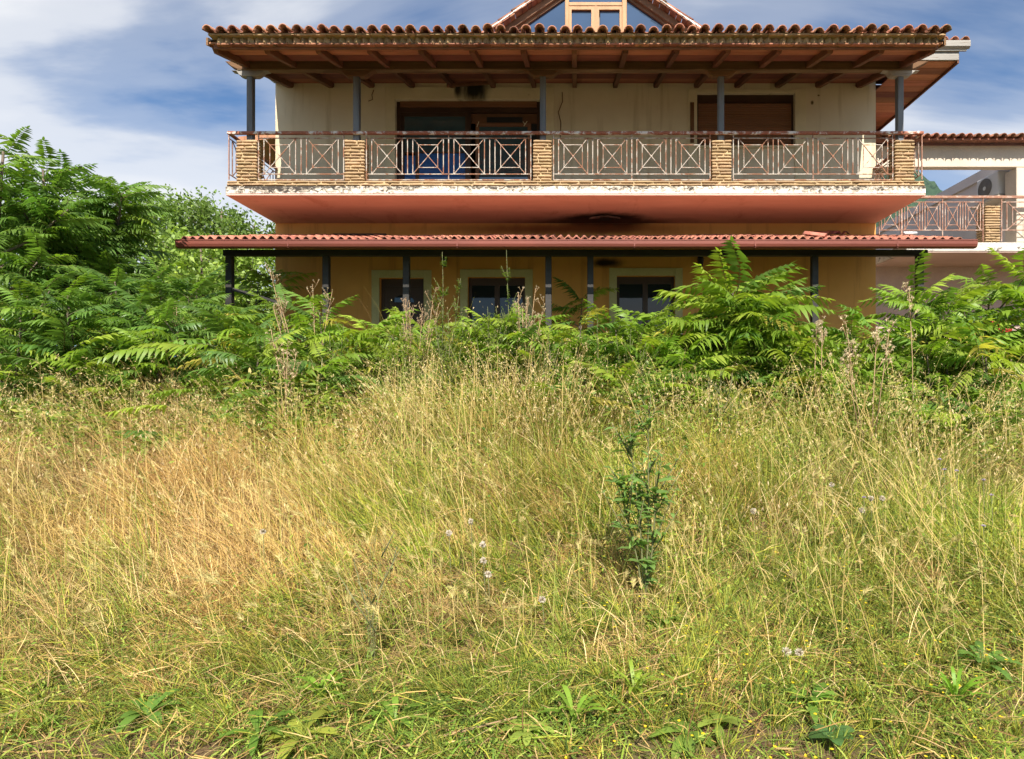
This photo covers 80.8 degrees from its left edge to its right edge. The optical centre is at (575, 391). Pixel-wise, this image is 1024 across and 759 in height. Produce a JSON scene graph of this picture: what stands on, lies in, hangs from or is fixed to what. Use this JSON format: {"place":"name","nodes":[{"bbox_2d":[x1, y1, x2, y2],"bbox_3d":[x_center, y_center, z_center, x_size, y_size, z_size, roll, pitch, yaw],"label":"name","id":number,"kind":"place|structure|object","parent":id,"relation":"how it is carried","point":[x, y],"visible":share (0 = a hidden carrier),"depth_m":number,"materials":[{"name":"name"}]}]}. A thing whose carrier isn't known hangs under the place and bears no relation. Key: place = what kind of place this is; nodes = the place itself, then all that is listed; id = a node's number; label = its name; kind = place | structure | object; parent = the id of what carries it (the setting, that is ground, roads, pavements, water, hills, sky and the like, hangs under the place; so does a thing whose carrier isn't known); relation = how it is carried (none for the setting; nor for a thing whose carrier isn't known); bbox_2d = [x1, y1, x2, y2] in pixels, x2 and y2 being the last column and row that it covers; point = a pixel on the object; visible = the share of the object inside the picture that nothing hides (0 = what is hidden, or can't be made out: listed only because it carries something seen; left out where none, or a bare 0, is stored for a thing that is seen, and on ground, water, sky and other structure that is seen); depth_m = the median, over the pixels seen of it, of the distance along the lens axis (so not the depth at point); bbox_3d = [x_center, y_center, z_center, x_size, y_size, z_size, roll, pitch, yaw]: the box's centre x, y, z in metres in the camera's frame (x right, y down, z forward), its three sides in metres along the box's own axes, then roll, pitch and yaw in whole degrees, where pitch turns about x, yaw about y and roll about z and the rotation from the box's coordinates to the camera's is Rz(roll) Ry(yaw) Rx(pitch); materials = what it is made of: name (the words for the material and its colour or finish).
{"place":"outdoors","nodes":[
{"label":"outdoors","id":0,"kind":"place"},
{"bbox_2d":[0,298,1023,758],"bbox_3d":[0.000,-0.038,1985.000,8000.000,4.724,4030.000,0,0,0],"label":"ground","id":1,"kind":"structure","parent":0,"point":[826,752],"depth_m":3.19,"materials":[{"name":"green plant"}]},
{"bbox_2d":[0,270,95,435],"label":"sapling","id":2,"kind":"object","parent":1,"relation":"on","point":[5,307],"visible":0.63,"depth_m":7.76,"materials":[{"name":"green plant"}]},
{"bbox_2d":[0,126,110,409],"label":"sapling","id":3,"kind":"object","parent":1,"relation":"on","point":[21,235],"visible":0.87,"depth_m":8.65,"materials":[{"name":"green plant"}]},
{"bbox_2d":[0,134,136,350],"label":"sapling","id":4,"kind":"object","parent":1,"relation":"on","point":[65,174],"visible":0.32,"depth_m":9.29,"materials":[{"name":"green plant"}]},
{"bbox_2d":[0,265,154,411],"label":"sapling","id":5,"kind":"object","parent":1,"relation":"on","point":[83,319],"visible":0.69,"depth_m":7.86,"materials":[{"name":"green plant"}]},
{"bbox_2d":[1,182,156,322],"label":"tree","id":6,"kind":"object","parent":1,"relation":"on","point":[119,254],"visible":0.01,"depth_m":15.34,"materials":[{"name":"green plant"}]},
{"bbox_2d":[2,197,182,298],"bbox_3d":[-13.726,-3.048,17.016,4.869,5.276,4.528,0,0,-28],"label":"tree","id":7,"kind":"object","parent":1,"relation":"on","point":[152,242],"visible":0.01,"depth_m":16.88,"materials":[{"name":"green plant"}]},
{"bbox_2d":[37,195,164,384],"bbox_3d":[-8.208,-1.609,10.230,2.192,3.440,2.188,0,0,0],"label":"sapling","id":8,"kind":"object","parent":1,"relation":"on","point":[114,236],"visible":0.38,"depth_m":10.07,"materials":[{"name":"green plant"}]},
{"bbox_2d":[32,149,176,334],"bbox_3d":[-8.261,-2.008,10.639,2.157,3.874,2.835,0,0,-27],"label":"sapling","id":9,"kind":"object","parent":1,"relation":"on","point":[134,207],"visible":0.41,"depth_m":10.33,"materials":[{"name":"green plant"}]},
{"bbox_2d":[62,265,193,384],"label":"sapling","id":10,"kind":"object","parent":1,"relation":"on","point":[107,284],"visible":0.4,"depth_m":8.28,"materials":[{"name":"green plant"}]},
{"bbox_2d":[110,689,181,732],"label":"broad leaf plant","id":11,"kind":"object","parent":1,"relation":"on","point":[126,720],"visible":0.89,"depth_m":2.81,"materials":[{"name":"green plant"}]},
{"bbox_2d":[95,252,211,378],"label":"sapling","id":12,"kind":"object","parent":1,"relation":"on","point":[164,270],"visible":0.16,"depth_m":10.12,"materials":[{"name":"green plant"}]},
{"bbox_2d":[100,297,229,402],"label":"sapling","id":13,"kind":"object","parent":1,"relation":"on","point":[160,308],"visible":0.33,"depth_m":8.18,"materials":[{"name":"green plant"}]},
{"bbox_2d":[110,188,242,307],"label":"tree","id":14,"kind":"object","parent":1,"relation":"on","point":[169,216],"visible":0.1,"depth_m":17.75,"materials":[{"name":"green plant"}]},
{"bbox_2d":[136,183,237,300],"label":"tree","id":15,"kind":"object","parent":1,"relation":"on","point":[206,197],"visible":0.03,"depth_m":19.51,"materials":[{"name":"green plant"}]},
{"bbox_2d":[123,299,260,394],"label":"sapling","id":16,"kind":"object","parent":1,"relation":"on","point":[193,321],"visible":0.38,"depth_m":8.07,"materials":[{"name":"green plant"}]},
{"bbox_2d":[138,263,250,362],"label":"sapling","id":17,"kind":"object","parent":1,"relation":"on","point":[202,283],"visible":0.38,"depth_m":10.10,"materials":[{"name":"green plant"}]},
{"bbox_2d":[135,216,274,321],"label":"tree","id":18,"kind":"object","parent":1,"relation":"on","point":[185,255],"visible":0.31,"depth_m":14.83,"materials":[{"name":"green plant"}]},
{"bbox_2d":[139,192,273,310],"bbox_3d":[-11.548,-3.314,18.856,4.250,5.707,4.007,0,0,0],"label":"tree","id":19,"kind":"object","parent":1,"relation":"on","point":[196,217],"visible":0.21,"depth_m":18.38,"materials":[{"name":"green plant"}]},
{"bbox_2d":[160,202,274,327],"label":"tree","id":20,"kind":"object","parent":1,"relation":"on","point":[245,230],"visible":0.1,"depth_m":18.93,"materials":[{"name":"green plant"}]},
{"bbox_2d":[187,232,274,328],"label":"tree","id":21,"kind":"object","parent":1,"relation":"on","point":[262,261],"visible":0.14,"depth_m":16.05,"materials":[{"name":"green plant"}]},
{"bbox_2d":[197,302,274,351],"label":"sapling","id":22,"kind":"object","parent":1,"relation":"on","point":[229,309],"visible":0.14,"depth_m":10.12,"materials":[{"name":"green plant"}]},
{"bbox_2d":[180,309,315,414],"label":"sapling","id":23,"kind":"object","parent":1,"relation":"on","point":[279,340],"visible":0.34,"depth_m":8.12,"materials":[{"name":"green plant"}]},
{"bbox_2d":[212,709,295,755],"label":"broad leaf plant","id":24,"kind":"object","parent":1,"relation":"on","point":[255,721],"visible":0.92,"depth_m":2.62,"materials":[{"name":"green plant"}]},
{"bbox_2d":[201,265,317,331],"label":"sapling","id":25,"kind":"object","parent":1,"relation":"on","point":[265,280],"visible":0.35,"depth_m":13.13,"materials":[{"name":"green plant"}]},
{"bbox_2d":[211,283,332,382],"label":"sapling","id":26,"kind":"object","parent":1,"relation":"on","point":[288,299],"visible":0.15,"depth_m":9.50,"materials":[{"name":"green plant"}]},
{"bbox_2d":[265,329,300,435],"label":"dry weed","id":27,"kind":"object","parent":1,"relation":"on","point":[284,364],"visible":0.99,"depth_m":7.34,"materials":[{"name":"beige plant"}]},
{"bbox_2d":[265,263,333,411],"bbox_3d":[-3.985,-0.698,8.647,0.870,2.291,0.363,0,0,-38],"label":"dry weed","id":28,"kind":"object","parent":1,"relation":"on","point":[276,314],"visible":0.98,"depth_m":8.52,"materials":[{"name":"beige plant"}]},
{"bbox_2d":[265,710,338,758],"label":"broad leaf plant","id":29,"kind":"object","parent":1,"relation":"on","point":[318,714],"visible":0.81,"depth_m":2.61,"materials":[{"name":"green plant"}]},
{"bbox_2d":[293,668,345,699],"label":"broad leaf plant","id":30,"kind":"object","parent":1,"relation":"on","point":[316,684],"visible":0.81,"depth_m":2.95,"materials":[{"name":"green plant"}]},
{"bbox_2d":[258,337,384,427],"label":"sapling","id":31,"kind":"object","parent":1,"relation":"on","point":[341,360],"visible":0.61,"depth_m":8.02,"materials":[{"name":"green plant"}]},
{"bbox_2d":[264,290,397,392],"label":"sapling","id":32,"kind":"object","parent":1,"relation":"on","point":[300,312],"visible":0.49,"depth_m":8.84,"materials":[{"name":"green plant"}]},
{"bbox_2d":[308,321,360,417],"bbox_3d":[-3.361,-0.251,8.389,0.758,1.491,0.346,0,0,0],"label":"tall weed","id":33,"kind":"object","parent":1,"relation":"on","point":[336,349],"visible":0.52,"depth_m":8.38,"materials":[{"name":"green plant"}]},
{"bbox_2d":[300,308,431,408],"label":"sapling","id":34,"kind":"object","parent":1,"relation":"on","point":[363,333],"visible":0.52,"depth_m":8.92,"materials":[{"name":"green plant"}]},
{"bbox_2d":[337,518,398,664],"bbox_3d":[-1.163,1.154,3.432,0.364,0.865,0.209,0,0,0],"label":"tall weed","id":35,"kind":"object","parent":1,"relation":"on","point":[371,603],"visible":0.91,"depth_m":3.39,"materials":[{"name":"green plant"}]},
{"bbox_2d":[357,696,429,736],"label":"broad leaf plant","id":36,"kind":"object","parent":1,"relation":"on","point":[384,703],"visible":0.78,"depth_m":2.76,"materials":[{"name":"green plant"}]},
{"bbox_2d":[372,327,423,419],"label":"tall weed","id":37,"kind":"object","parent":1,"relation":"on","point":[405,351],"visible":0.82,"depth_m":8.41,"materials":[{"name":"green plant"}]},
{"bbox_2d":[349,306,478,382],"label":"sapling","id":38,"kind":"object","parent":1,"relation":"on","point":[374,339],"visible":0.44,"depth_m":9.12,"materials":[{"name":"green plant"}]},
{"bbox_2d":[401,287,440,409],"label":"dry weed","id":39,"kind":"object","parent":1,"relation":"on","point":[410,331],"visible":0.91,"depth_m":8.69,"materials":[{"name":"beige plant"}]},
{"bbox_2d":[418,318,468,415],"bbox_3d":[-1.887,-0.333,8.471,0.774,1.654,0.388,0,0,0],"label":"tall weed","id":40,"kind":"object","parent":1,"relation":"on","point":[443,363],"visible":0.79,"depth_m":8.49,"materials":[{"name":"green plant"}]},
{"bbox_2d":[430,254,464,400],"bbox_3d":[-1.897,-0.855,8.851,0.412,2.467,0.460,0,0,-44],"label":"tall weed","id":41,"kind":"object","parent":1,"relation":"on","point":[433,316],"visible":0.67,"depth_m":8.87,"materials":[{"name":"green plant"}]},
{"bbox_2d":[446,530,453,599],"bbox_3d":[-0.909,1.247,4.301,0.053,0.515,0.053,0,0,42],"label":"seed head","id":42,"kind":"object","parent":1,"relation":"on","point":[448,532],"visible":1,"depth_m":4.30},
{"bbox_2d":[394,716,517,748],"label":"fallen stalk","id":43,"kind":"object","parent":1,"relation":"on","point":[464,730],"visible":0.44,"depth_m":2.67,"materials":[{"name":"plant"}]},
{"bbox_2d":[462,307,514,407],"bbox_3d":[-1.242,-0.386,8.633,0.801,1.677,0.415,0,0,0],"label":"tall weed","id":44,"kind":"object","parent":1,"relation":"on","point":[477,333],"visible":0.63,"depth_m":8.57,"materials":[{"name":"green plant"}]},
{"bbox_2d":[434,307,547,385],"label":"sapling","id":45,"kind":"object","parent":1,"relation":"on","point":[471,333],"visible":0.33,"depth_m":9.09,"materials":[{"name":"green plant"}]},
{"bbox_2d":[494,250,523,391],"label":"tall weed","id":46,"kind":"object","parent":1,"relation":"on","point":[510,311],"visible":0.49,"depth_m":8.90,"materials":[{"name":"green plant"}]},
{"bbox_2d":[0,282,1023,483],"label":"undergrowth","id":47,"kind":"object","parent":1,"relation":"on","point":[208,356],"visible":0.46,"depth_m":7.70,"materials":[{"name":"green plant"}]},
{"bbox_2d":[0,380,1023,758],"bbox_3d":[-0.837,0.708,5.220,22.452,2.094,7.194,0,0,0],"label":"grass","id":48,"kind":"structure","parent":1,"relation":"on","point":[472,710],"depth_m":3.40,"materials":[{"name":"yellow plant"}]},
{"bbox_2d":[0,299,1023,642],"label":"seed heads","id":49,"kind":"object","parent":1,"relation":"on","point":[512,607],"visible":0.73,"depth_m":5.85,"materials":[{"name":"beige plant"}]},
{"bbox_2d":[499,718,554,746],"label":"broad leaf plant","id":50,"kind":"object","parent":1,"relation":"on","point":[518,733],"visible":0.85,"depth_m":2.64,"materials":[{"name":"green plant"}]},
{"bbox_2d":[477,324,579,400],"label":"sapling","id":51,"kind":"object","parent":1,"relation":"on","point":[532,330],"visible":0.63,"depth_m":8.46,"materials":[{"name":"green plant"}]},
{"bbox_2d":[512,285,545,400],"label":"dry weed","id":52,"kind":"object","parent":1,"relation":"on","point":[522,320],"visible":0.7,"depth_m":8.66,"materials":[{"name":"beige plant"}]},
{"bbox_2d":[469,303,589,399],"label":"sapling","id":53,"kind":"object","parent":1,"relation":"on","point":[513,315],"visible":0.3,"depth_m":8.94,"materials":[{"name":"green plant"}]},
{"bbox_2d":[515,317,563,405],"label":"tall weed","id":54,"kind":"object","parent":1,"relation":"on","point":[538,349],"visible":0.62,"depth_m":8.48,"materials":[{"name":"green plant"}]},
{"bbox_2d":[538,595,546,639],"bbox_3d":[-0.201,1.408,3.699,0.058,0.298,0.053,0,0,0],"label":"seed head","id":55,"kind":"object","parent":1,"relation":"on","point":[542,599],"visible":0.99,"depth_m":3.70},
{"bbox_2d":[515,305,622,396],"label":"sapling","id":56,"kind":"object","parent":1,"relation":"on","point":[589,337],"visible":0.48,"depth_m":8.95,"materials":[{"name":"green plant"}]},
{"bbox_2d":[537,684,607,720],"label":"broad leaf plant","id":57,"kind":"object","parent":1,"relation":"on","point":[569,704],"visible":0.98,"depth_m":2.77,"materials":[{"name":"green plant"}]},
{"bbox_2d":[540,277,618,346],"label":"sapling","id":58,"kind":"object","parent":1,"relation":"on","point":[578,306],"visible":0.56,"depth_m":12.64,"materials":[{"name":"green plant"}]},
{"bbox_2d":[202,0,970,366],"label":"house","id":59,"kind":"structure","parent":1,"relation":"on","point":[586,118],"depth_m":13.94,"materials":[{"name":"beige paint"}]},
{"bbox_2d":[381,279,423,347],"bbox_3d":[-4.070,-1.580,14.124,1.034,2.180,0.151,0,0,0],"label":"ground floor door","id":60,"kind":"structure","parent":59,"relation":"in","point":[392,289],"depth_m":14.14,"materials":[{"name":"brown metal"}]},
{"bbox_2d":[397,101,539,180],"bbox_3d":[-2.520,-5.495,14.135,3.390,2.710,0.130,0,0,0],"label":"balcony door","id":61,"kind":"structure","parent":59,"relation":"in","point":[411,115],"depth_m":14.16,"materials":[{"name":"brown metal"}]},
{"bbox_2d":[469,278,524,362],"bbox_3d":[-1.850,-1.590,14.125,1.334,2.200,0.151,0,0,0],"label":"ground floor door","id":62,"kind":"structure","parent":59,"relation":"in","point":[491,293],"depth_m":14.15,"materials":[{"name":"black glass"}]},
{"bbox_2d":[175,230,977,346],"bbox_3d":[0.020,-2.009,12.551,14.948,3.350,2.882,0,0,0],"label":"veranda canopy","id":63,"kind":"object","parent":59,"relation":"attached to","point":[827,239],"visible":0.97,"depth_m":11.36,"materials":[{"name":"red tile"}]},
{"bbox_2d":[333,233,386,235],"bbox_3d":[-4.950,-3.617,13.740,1.201,0.041,0.100,0,0,-2],"label":"loose plank","id":64,"kind":"object","parent":63,"relation":"on","point":[365,234],"visible":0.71,"depth_m":13.69,"materials":[{"name":"brown wood"}]},
{"bbox_2d":[617,277,673,350],"bbox_3d":[1.650,-1.605,14.157,1.354,2.230,0.085,0,0,0],"label":"ground floor door","id":65,"kind":"structure","parent":59,"relation":"in","point":[635,294],"depth_m":14.15,"materials":[{"name":"black glass"}]},
{"bbox_2d":[697,95,792,144],"bbox_3d":[3.995,-6.380,14.140,2.286,1.240,0.120,0,0,0],"label":"shuttered window","id":66,"kind":"structure","parent":59,"relation":"in","point":[741,112],"depth_m":14.09,"materials":[{"name":"brown wood"}]},
{"bbox_2d":[571,299,678,399],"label":"sapling","id":67,"kind":"object","parent":1,"relation":"on","point":[604,320],"visible":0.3,"depth_m":9.08,"materials":[{"name":"green plant"}]},
{"bbox_2d":[604,327,659,411],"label":"tall weed","id":68,"kind":"object","parent":1,"relation":"on","point":[640,359],"visible":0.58,"depth_m":8.31,"materials":[{"name":"green plant"}]},
{"bbox_2d":[613,660,662,694],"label":"broad leaf plant","id":69,"kind":"object","parent":1,"relation":"on","point":[635,673],"visible":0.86,"depth_m":2.97,"materials":[{"name":"green plant"}]},
{"bbox_2d":[601,394,684,602],"bbox_3d":[0.460,0.740,4.080,0.620,1.458,0.406,0,0,-26],"label":"tall weed","id":70,"kind":"object","parent":1,"relation":"on","point":[639,505],"visible":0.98,"depth_m":4.05,"materials":[{"name":"green plant"}]},
{"bbox_2d":[590,299,708,406],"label":"sapling","id":71,"kind":"object","parent":1,"relation":"on","point":[653,343],"visible":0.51,"depth_m":8.63,"materials":[{"name":"green plant"}]},
{"bbox_2d":[639,608,683,631],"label":"broad leaf plant","id":72,"kind":"object","parent":1,"relation":"on","point":[667,621],"visible":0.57,"depth_m":3.75,"materials":[{"name":"green plant"}]},
{"bbox_2d":[615,310,723,400],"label":"sapling","id":73,"kind":"object","parent":1,"relation":"on","point":[644,316],"visible":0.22,"depth_m":9.03,"materials":[{"name":"green plant"}]},
{"bbox_2d":[650,717,718,758],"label":"broad leaf plant","id":74,"kind":"object","parent":1,"relation":"on","point":[672,728],"visible":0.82,"depth_m":2.64,"materials":[{"name":"green plant"}]},
{"bbox_2d":[649,332,751,417],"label":"sapling","id":75,"kind":"object","parent":1,"relation":"on","point":[680,358],"visible":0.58,"depth_m":8.12,"materials":[{"name":"green plant"}]},
{"bbox_2d":[697,710,743,747],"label":"broad leaf plant","id":76,"kind":"object","parent":1,"relation":"on","point":[707,721],"visible":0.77,"depth_m":2.72,"materials":[{"name":"green plant"}]},
{"bbox_2d":[700,368,745,440],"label":"tall weed","id":77,"kind":"object","parent":1,"relation":"on","point":[718,392],"visible":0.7,"depth_m":7.20,"materials":[{"name":"green plant"}]},
{"bbox_2d":[647,235,847,403],"bbox_3d":[2.493,-0.822,8.862,3.056,2.507,2.684,0,0,38],"label":"sapling","id":78,"kind":"object","parent":1,"relation":"on","point":[749,309],"visible":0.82,"depth_m":8.51,"materials":[{"name":"green plant"}]},
{"bbox_2d":[475,436,1023,758],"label":"yellow flowers","id":79,"kind":"object","parent":1,"relation":"on","point":[645,726],"visible":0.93,"depth_m":2.86,"materials":[{"name":"yellow petals"},{"name":"green leaf"}]},
{"bbox_2d":[710,338,834,421],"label":"sapling","id":80,"kind":"object","parent":1,"relation":"on","point":[759,359],"visible":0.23,"depth_m":8.28,"materials":[{"name":"green plant"}]},
{"bbox_2d":[782,646,791,672],"bbox_3d":[1.132,1.453,3.201,0.053,0.178,0.053,0,0,-37],"label":"seed head","id":81,"kind":"object","parent":1,"relation":"on","point":[787,651],"visible":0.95,"depth_m":3.20},
{"bbox_2d":[795,648,803,673],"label":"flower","id":82,"kind":"object","parent":1,"relation":"on","point":[798,653],"visible":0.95,"depth_m":3.19,"materials":[{"name":"white plant"}]},
{"bbox_2d":[778,682,839,723],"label":"broad leaf plant","id":83,"kind":"object","parent":1,"relation":"on","point":[826,693],"visible":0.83,"depth_m":2.93,"materials":[{"name":"green plant"}]},
{"bbox_2d":[759,319,883,425],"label":"sapling","id":84,"kind":"object","parent":1,"relation":"on","point":[809,342],"visible":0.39,"depth_m":8.11,"materials":[{"name":"green plant"}]},
{"bbox_2d":[811,316,831,430],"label":"dry weed","id":85,"kind":"object","parent":1,"relation":"on","point":[818,327],"visible":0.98,"depth_m":7.56,"materials":[{"name":"beige plant"}]},
{"bbox_2d":[808,724,854,745],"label":"broad leaf plant","id":86,"kind":"object","parent":1,"relation":"on","point":[823,733],"visible":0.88,"depth_m":2.66,"materials":[{"name":"green plant"}]},
{"bbox_2d":[790,304,931,403],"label":"sapling","id":87,"kind":"object","parent":1,"relation":"on","point":[854,317],"visible":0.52,"depth_m":8.50,"materials":[{"name":"green plant"}]},
{"bbox_2d":[839,315,896,453],"bbox_3d":[3.346,-0.056,6.923,0.605,1.768,0.688,0,0,14],"label":"dry weed","id":88,"kind":"object","parent":1,"relation":"on","point":[883,346],"visible":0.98,"depth_m":6.93,"materials":[{"name":"beige plant"}]},
{"bbox_2d":[901,281,919,443],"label":"dry weed","id":89,"kind":"object","parent":1,"relation":"on","point":[909,305],"visible":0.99,"depth_m":7.42,"materials":[{"name":"beige plant"}]},
{"bbox_2d":[846,250,1001,379],"bbox_3d":[5.232,-0.882,9.023,1.712,2.326,2.262,0,0,-33],"label":"sapling","id":90,"kind":"object","parent":1,"relation":"on","point":[884,293],"visible":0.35,"depth_m":9.01,"materials":[{"name":"green plant"}]},
{"bbox_2d":[860,318,1008,435],"bbox_3d":[4.723,-0.006,8.196,1.868,1.795,1.948,0,0,0],"label":"sapling","id":91,"kind":"object","parent":1,"relation":"on","point":[941,341],"visible":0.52,"depth_m":7.90,"materials":[{"name":"green plant"}]},
{"bbox_2d":[866,277,1021,399],"bbox_3d":[5.240,-0.650,8.631,2.023,2.156,1.904,0,0,42],"label":"sapling","id":92,"kind":"object","parent":1,"relation":"on","point":[928,311],"visible":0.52,"depth_m":8.52,"materials":[{"name":"green plant"}]},
{"bbox_2d":[876,132,1023,347],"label":"neighbour house","id":93,"kind":"structure","parent":1,"relation":"on","point":[996,223],"depth_m":16.10,"materials":[{"name":"white paint"}]},
{"bbox_2d":[977,170,1008,203],"bbox_3d":[11.895,-5.830,17.050,0.350,0.660,0.900,0,0,0],"label":"air conditioner","id":94,"kind":"object","parent":93,"relation":"on","point":[993,184],"visible":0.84,"depth_m":16.83,"materials":[{"name":"white metal"}]},
{"bbox_2d":[925,666,990,702],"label":"broad leaf plant","id":95,"kind":"object","parent":1,"relation":"on","point":[956,683],"visible":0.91,"depth_m":2.91,"materials":[{"name":"green plant"}]},
{"bbox_2d":[905,312,1023,433],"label":"sapling","id":96,"kind":"object","parent":1,"relation":"on","point":[978,347],"visible":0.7,"depth_m":7.63,"materials":[{"name":"green plant"}]},
{"bbox_2d":[907,247,1023,378],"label":"sapling","id":97,"kind":"object","parent":1,"relation":"on","point":[1015,272],"visible":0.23,"depth_m":8.75,"materials":[{"name":"green plant"}]},
{"bbox_2d":[952,271,1023,386],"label":"sapling","id":98,"kind":"object","parent":1,"relation":"on","point":[1018,294],"visible":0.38,"depth_m":8.33,"materials":[{"name":"green plant"}]},
{"bbox_2d":[955,641,1023,681],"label":"broad leaf plant","id":99,"kind":"object","parent":1,"relation":"on","point":[997,655],"visible":0.79,"depth_m":3.30,"materials":[{"name":"green plant"}]},
{"bbox_2d":[0,0,1023,357],"label":"sky","id":100,"kind":"structure","parent":0,"point":[135,90],"materials":[{"name":"blue"}]},
{"bbox_2d":[876,170,941,226],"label":"hill","id":101,"kind":"structure","parent":0,"point":[932,188],"depth_m":639.23,"materials":[{"name":"green plant"}]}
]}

